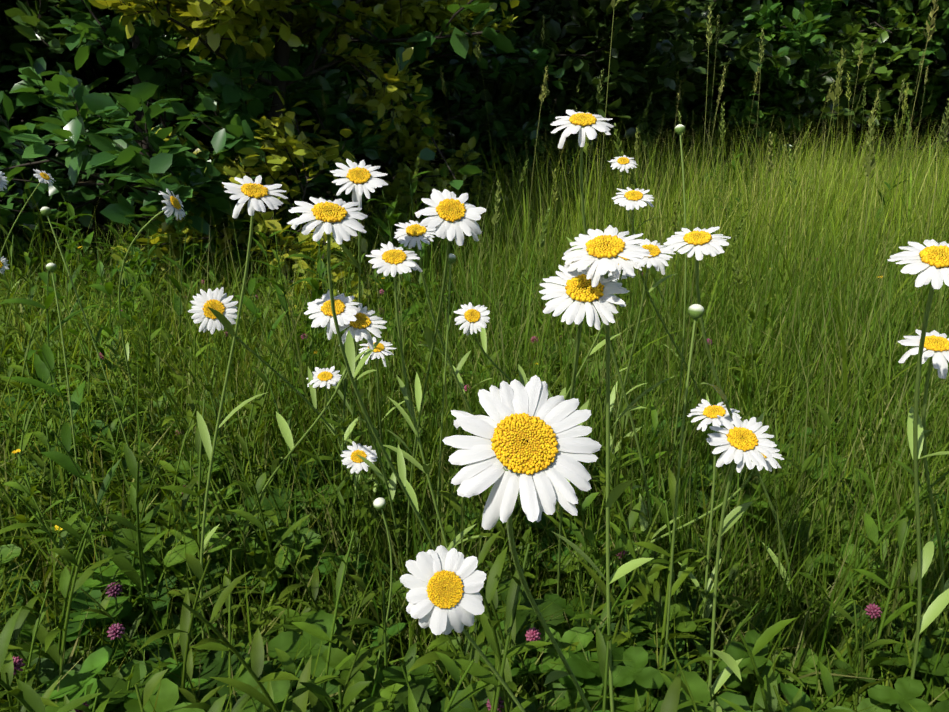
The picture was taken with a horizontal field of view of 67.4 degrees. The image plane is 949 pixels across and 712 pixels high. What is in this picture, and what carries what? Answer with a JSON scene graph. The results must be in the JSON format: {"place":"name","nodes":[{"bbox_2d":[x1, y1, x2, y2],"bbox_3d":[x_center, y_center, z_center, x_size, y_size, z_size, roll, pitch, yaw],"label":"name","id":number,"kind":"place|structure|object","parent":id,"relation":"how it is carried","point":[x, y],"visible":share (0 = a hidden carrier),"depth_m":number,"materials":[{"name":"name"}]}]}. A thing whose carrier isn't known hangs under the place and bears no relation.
{"place":"outdoors","nodes":[
{"label":"outdoors","id":0,"kind":"place"},
{"bbox_2d":[0,111,940,280],"bbox_3d":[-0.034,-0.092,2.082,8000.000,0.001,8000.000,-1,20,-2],"label":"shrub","id":1,"kind":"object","parent":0,"point":[99,217],"depth_m":3.81,"materials":[{"name":"plant"}]},
{"bbox_2d":[0,171,8,190],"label":"daisy","id":2,"kind":"object","parent":1,"relation":"on","point":[3,181],"visible":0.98,"depth_m":1.06,"materials":[{"name":"white plant"}]},
{"bbox_2d":[0,256,26,338],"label":"daisy","id":3,"kind":"object","parent":1,"relation":"on","point":[5,264],"visible":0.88,"depth_m":1.40,"materials":[{"name":"white plant"}]},
{"bbox_2d":[1,274,35,341],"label":"daisy","id":4,"kind":"object","parent":1,"relation":"on","point":[4,278],"visible":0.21,"depth_m":1.51,"materials":[{"name":"green plant"}]},
{"bbox_2d":[0,169,54,257],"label":"daisy","id":5,"kind":"object","parent":1,"relation":"on","point":[44,177],"visible":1,"depth_m":1.28,"materials":[{"name":"white plant"}]},
{"bbox_2d":[2,101,68,175],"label":"shrub","id":6,"kind":"object","parent":1,"relation":"on","point":[50,110],"visible":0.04,"depth_m":2.73,"materials":[{"name":"green plant"}]},
{"bbox_2d":[46,263,89,557],"bbox_3d":[-0.453,0.126,0.825,0.015,0.470,0.035,8,21,20],"label":"daisy bud","id":7,"kind":"object","parent":1,"relation":"on","point":[51,267],"visible":0.75,"depth_m":0.78,"materials":[{"name":"green plant"}]},
{"bbox_2d":[40,207,146,512],"bbox_3d":[-0.435,0.089,0.846,0.053,0.526,0.019,-1,20,-2],"label":"daisy bud","id":8,"kind":"object","parent":1,"relation":"on","point":[45,211],"visible":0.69,"depth_m":0.79,"materials":[{"name":"green plant"}]},
{"bbox_2d":[0,0,218,230],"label":"shrub","id":9,"kind":"object","parent":1,"relation":"on","point":[31,36],"visible":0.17,"depth_m":2.30,"materials":[{"name":"green plant"}]},
{"bbox_2d":[10,59,211,173],"bbox_3d":[-3.686,-5.267,5.241,6.584,9.451,6.273,-5,21,-13],"label":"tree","id":10,"kind":"object","parent":1,"relation":"on","point":[176,115],"depth_m":4.79,"materials":[{"name":"green plant"}]},
{"bbox_2d":[103,188,185,453],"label":"daisy","id":11,"kind":"object","parent":1,"relation":"on","point":[173,202],"visible":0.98,"depth_m":0.88,"materials":[{"name":"green plant"}]},
{"bbox_2d":[197,175,287,638],"bbox_3d":[-0.192,0.139,0.624,0.156,0.584,0.070,16,25,36],"label":"daisy","id":12,"kind":"object","parent":1,"relation":"on","point":[255,192],"visible":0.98,"depth_m":0.53,"materials":[{"name":"white plant"}]},
{"bbox_2d":[88,0,432,317],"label":"yellow shrub","id":13,"kind":"object","parent":1,"relation":"on","point":[216,27],"visible":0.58,"depth_m":1.74,"materials":[{"name":"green plant"}]},
{"bbox_2d":[0,0,566,298],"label":"shrub","id":14,"kind":"object","parent":1,"relation":"on","point":[146,159],"visible":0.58,"depth_m":1.87,"materials":[{"name":"green plant"}]},
{"bbox_2d":[188,287,379,525],"bbox_3d":[-0.168,0.135,0.778,0.086,0.487,0.271,4,20,12],"label":"daisy","id":15,"kind":"object","parent":1,"relation":"on","point":[217,300],"visible":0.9,"depth_m":0.59,"materials":[{"name":"white plant"}]},
{"bbox_2d":[0,0,614,275],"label":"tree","id":16,"kind":"object","parent":1,"relation":"on","point":[458,40],"visible":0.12,"depth_m":1.95,"materials":[{"name":"green plant"}]},
{"bbox_2d":[248,303,386,534],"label":"daisy","id":17,"kind":"object","parent":1,"relation":"on","point":[361,325],"visible":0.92,"depth_m":0.56,"materials":[{"name":"white plant"}]},
{"bbox_2d":[313,370,363,444],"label":"daisy","id":18,"kind":"object","parent":1,"relation":"on","point":[340,410],"visible":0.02,"depth_m":1.03,"materials":[{"name":"green plant"}]},
{"bbox_2d":[173,31,504,169],"bbox_3d":[-1.269,-4.926,5.334,5.569,7.498,4.532,-12,23,-30],"label":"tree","id":19,"kind":"object","parent":1,"relation":"on","point":[443,139],"depth_m":6.24,"materials":[{"name":"green plant"}]},
{"bbox_2d":[306,366,388,533],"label":"daisy","id":20,"kind":"object","parent":1,"relation":"on","point":[324,377],"visible":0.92,"depth_m":0.82,"materials":[{"name":"white plant"}]},
{"bbox_2d":[304,290,401,574],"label":"daisy","id":21,"kind":"object","parent":1,"relation":"on","point":[320,310],"visible":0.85,"depth_m":0.54,"materials":[{"name":"white plant"}]},
{"bbox_2d":[330,159,387,472],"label":"daisy","id":22,"kind":"object","parent":1,"relation":"on","point":[360,178],"visible":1,"depth_m":0.54,"materials":[{"name":"white plant"}]},
{"bbox_2d":[340,441,377,552],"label":"daisy","id":23,"kind":"object","parent":1,"relation":"on","point":[357,463],"visible":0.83,"depth_m":0.78,"materials":[{"name":"white plant"}]},
{"bbox_2d":[287,196,475,630],"bbox_3d":[-0.054,0.158,0.573,0.061,0.584,0.237,7,21,19],"label":"daisy","id":24,"kind":"object","parent":1,"relation":"on","point":[329,216],"visible":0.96,"depth_m":0.40,"materials":[{"name":"white plant"}]},
{"bbox_2d":[371,497,392,689],"bbox_3d":[-0.086,0.269,0.613,0.041,0.347,0.029,-1,20,-2],"label":"daisy bud","id":25,"kind":"object","parent":1,"relation":"on","point":[379,503],"visible":0.94,"depth_m":0.57,"materials":[{"name":"green plant"}]},
{"bbox_2d":[359,337,404,476],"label":"daisy","id":26,"kind":"object","parent":1,"relation":"on","point":[380,347],"visible":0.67,"depth_m":0.76,"materials":[{"name":"white plant"}]},
{"bbox_2d":[246,0,519,222],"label":"yellow shrub","id":27,"kind":"object","parent":1,"relation":"on","point":[436,14],"visible":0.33,"depth_m":2.48,"materials":[{"name":"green plant"}]},
{"bbox_2d":[155,0,612,206],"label":"shrub","id":28,"kind":"object","parent":1,"relation":"on","point":[472,126],"visible":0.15,"depth_m":3.23,"materials":[{"name":"green plant"}]},
{"bbox_2d":[365,241,486,627],"bbox_3d":[-0.035,0.156,0.656,0.107,0.530,0.098,-1,20,-2],"label":"daisy","id":29,"kind":"object","parent":1,"relation":"on","point":[389,258],"visible":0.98,"depth_m":0.56,"materials":[{"name":"white plant"}]},
{"bbox_2d":[386,189,485,560],"bbox_3d":[-0.046,0.130,0.654,0.044,0.581,0.276,-5,21,-14],"label":"daisy","id":30,"kind":"object","parent":1,"relation":"on","point":[453,217],"visible":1,"depth_m":0.45,"materials":[{"name":"white plant"}]},
{"bbox_2d":[435,254,455,547],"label":"stem","id":31,"kind":"object","parent":1,"relation":"on","point":[452,259],"visible":0.71,"depth_m":0.68,"materials":[{"name":"green plant"}]},
{"bbox_2d":[0,153,910,628],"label":"tall meadow herbs","id":32,"kind":"object","parent":1,"relation":"on","point":[44,363],"visible":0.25,"depth_m":1.33,"materials":[{"name":"green plant"}]},
{"bbox_2d":[394,220,517,550],"bbox_3d":[-0.010,0.112,0.771,0.059,0.534,0.211,12,23,29],"label":"daisy","id":33,"kind":"object","parent":1,"relation":"on","point":[413,232],"visible":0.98,"depth_m":0.62,"materials":[{"name":"white plant"}]},
{"bbox_2d":[400,545,525,711],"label":"daisy","id":34,"kind":"object","parent":1,"relation":"on","point":[445,586],"visible":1,"depth_m":0.28,"materials":[{"name":"white plant"}]},
{"bbox_2d":[0,192,945,614],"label":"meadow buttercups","id":35,"kind":"object","parent":1,"relation":"on","point":[292,416],"visible":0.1,"depth_m":0.80,"materials":[{"name":"green plant"}]},
{"bbox_2d":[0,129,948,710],"bbox_3d":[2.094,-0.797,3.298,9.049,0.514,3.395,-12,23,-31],"label":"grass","id":36,"kind":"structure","parent":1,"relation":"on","point":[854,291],"depth_m":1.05,"materials":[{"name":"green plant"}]},
{"bbox_2d":[0,161,948,711],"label":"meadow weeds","id":37,"kind":"object","parent":1,"relation":"on","point":[766,697],"visible":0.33,"depth_m":0.69,"materials":[{"name":"green plant"}]},
{"bbox_2d":[0,183,948,711],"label":"meadow clover","id":38,"kind":"object","parent":1,"relation":"on","point":[630,675],"visible":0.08,"depth_m":0.68,"materials":[{"name":"green plant"}]},
{"bbox_2d":[0,159,948,711],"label":"meadow grass","id":39,"kind":"structure","parent":1,"relation":"on","point":[396,641],"depth_m":1.00,"materials":[{"name":"green plant"}]},
{"bbox_2d":[454,302,527,385],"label":"daisy","id":40,"kind":"object","parent":1,"relation":"on","point":[475,318],"visible":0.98,"depth_m":0.76,"materials":[{"name":"white plant"}]},
{"bbox_2d":[442,375,601,711],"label":"daisy","id":41,"kind":"object","parent":1,"relation":"on","point":[531,446],"visible":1,"depth_m":0.20,"materials":[{"name":"white plant"}]},
{"bbox_2d":[225,10,838,197],"bbox_3d":[0.419,-3.788,4.479,4.814,6.113,3.504,-15,25,-35],"label":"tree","id":42,"kind":"object","parent":1,"relation":"on","point":[503,95],"depth_m":4.69,"materials":[{"name":"green plant"}]},
{"bbox_2d":[539,265,628,594],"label":"daisy","id":43,"kind":"object","parent":1,"relation":"on","point":[579,291],"visible":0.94,"depth_m":0.35,"materials":[{"name":"white plant"}]},
{"bbox_2d":[527,246,644,399],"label":"daisy","id":44,"kind":"object","parent":1,"relation":"on","point":[592,350],"visible":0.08,"depth_m":0.78,"materials":[{"name":"green plant"}]},
{"bbox_2d":[550,110,653,592],"bbox_3d":[0.109,0.102,0.662,0.073,0.628,0.198,14,24,34],"label":"daisy","id":45,"kind":"object","parent":1,"relation":"on","point":[582,123],"visible":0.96,"depth_m":0.49,"materials":[{"name":"white plant"}]},
{"bbox_2d":[585,264,639,486],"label":"daisy","id":46,"kind":"object","parent":1,"relation":"on","point":[612,394],"visible":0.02,"depth_m":0.85,"materials":[{"name":"green plant"}]},
{"bbox_2d":[552,225,673,711],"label":"daisy","id":47,"kind":"object","parent":1,"relation":"on","point":[600,252],"visible":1,"depth_m":0.36,"materials":[{"name":"white plant"}]},
{"bbox_2d":[360,0,892,185],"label":"shrub","id":48,"kind":"object","parent":1,"relation":"on","point":[670,30],"visible":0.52,"depth_m":3.23,"materials":[{"name":"green plant"}]},
{"bbox_2d":[590,238,675,480],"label":"daisy","id":49,"kind":"object","parent":1,"relation":"on","point":[656,260],"visible":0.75,"depth_m":0.64,"materials":[{"name":"white plant"}]},
{"bbox_2d":[321,0,948,454],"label":"tall meadow grass","id":50,"kind":"structure","parent":1,"relation":"on","point":[941,138],"depth_m":1.46,"materials":[{"name":"plant"}]},
{"bbox_2d":[608,155,685,382],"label":"daisy","id":51,"kind":"object","parent":1,"relation":"on","point":[623,162],"visible":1,"depth_m":1.05,"materials":[{"name":"white plant"}]},
{"bbox_2d":[612,187,713,459],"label":"daisy","id":52,"kind":"object","parent":1,"relation":"on","point":[631,199],"visible":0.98,"depth_m":0.70,"materials":[{"name":"white plant"}]},
{"bbox_2d":[572,447,783,598],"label":"daisy","id":53,"kind":"object","parent":1,"relation":"on","point":[771,461],"visible":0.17,"depth_m":0.69,"materials":[{"name":"green plant"}]},
{"bbox_2d":[671,124,685,471],"bbox_3d":[0.232,0.051,0.827,0.027,0.610,0.076,17,26,39],"label":"daisy bud","id":54,"kind":"object","parent":1,"relation":"on","point":[679,129],"visible":0.81,"depth_m":0.76,"materials":[{"name":"green plant"}]},
{"bbox_2d":[661,304,704,696],"bbox_3d":[0.156,0.199,0.564,0.010,0.512,0.069,11,23,28],"label":"daisy bud","id":55,"kind":"object","parent":1,"relation":"on","point":[696,311],"visible":0.96,"depth_m":0.49,"materials":[{"name":"green plant"}]},
{"bbox_2d":[678,399,741,675],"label":"daisy","id":56,"kind":"object","parent":1,"relation":"on","point":[707,410],"visible":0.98,"depth_m":0.62,"materials":[{"name":"white plant"}]},
{"bbox_2d":[479,109,948,330],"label":"grass","id":57,"kind":"structure","parent":1,"relation":"on","point":[799,169],"depth_m":2.22,"materials":[{"name":"green plant"}]},
{"bbox_2d":[504,0,936,177],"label":"shrub","id":58,"kind":"object","parent":1,"relation":"on","point":[842,24],"visible":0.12,"depth_m":3.80,"materials":[{"name":"green plant"}]},
{"bbox_2d":[663,226,794,631],"bbox_3d":[0.229,0.154,0.627,0.242,0.553,0.054,-16,25,-37],"label":"daisy","id":59,"kind":"object","parent":1,"relation":"on","point":[699,242],"visible":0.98,"depth_m":0.49,"materials":[{"name":"white plant"}]},
{"bbox_2d":[706,414,776,711],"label":"daisy","id":60,"kind":"object","parent":1,"relation":"on","point":[740,443],"visible":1,"depth_m":0.45,"materials":[{"name":"white plant"}]},
{"bbox_2d":[609,0,948,179],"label":"shrub","id":61,"kind":"object","parent":1,"relation":"on","point":[771,23],"visible":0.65,"depth_m":3.80,"materials":[{"name":"green plant"}]},
{"bbox_2d":[716,0,948,167],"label":"bush","id":62,"kind":"object","parent":1,"relation":"on","point":[938,123],"visible":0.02,"depth_m":4.34,"materials":[{"name":"green plant"}]},
{"bbox_2d":[752,0,948,168],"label":"shrub","id":63,"kind":"object","parent":1,"relation":"on","point":[943,70],"visible":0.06,"depth_m":4.31,"materials":[{"name":"green plant"}]},
{"bbox_2d":[848,65,944,168],"bbox_3d":[5.356,-5.156,5.139,6.157,9.276,6.462,10,22,25],"label":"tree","id":64,"kind":"object","parent":1,"relation":"on","point":[892,136],"depth_m":5.52,"materials":[{"name":"green plant"}]},
{"bbox_2d":[862,85,946,171],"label":"shrub","id":65,"kind":"object","parent":1,"relation":"on","point":[912,132],"depth_m":5.97,"materials":[{"name":"green plant"}]},
{"bbox_2d":[887,239,948,711],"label":"daisy","id":66,"kind":"object","parent":1,"relation":"on","point":[932,263],"visible":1,"depth_m":0.43,"materials":[{"name":"white plant"}]},
{"bbox_2d":[898,329,948,630],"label":"daisy","id":67,"kind":"object","parent":1,"relation":"on","point":[936,347],"visible":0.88,"depth_m":0.48,"materials":[{"name":"white plant"}]}
]}

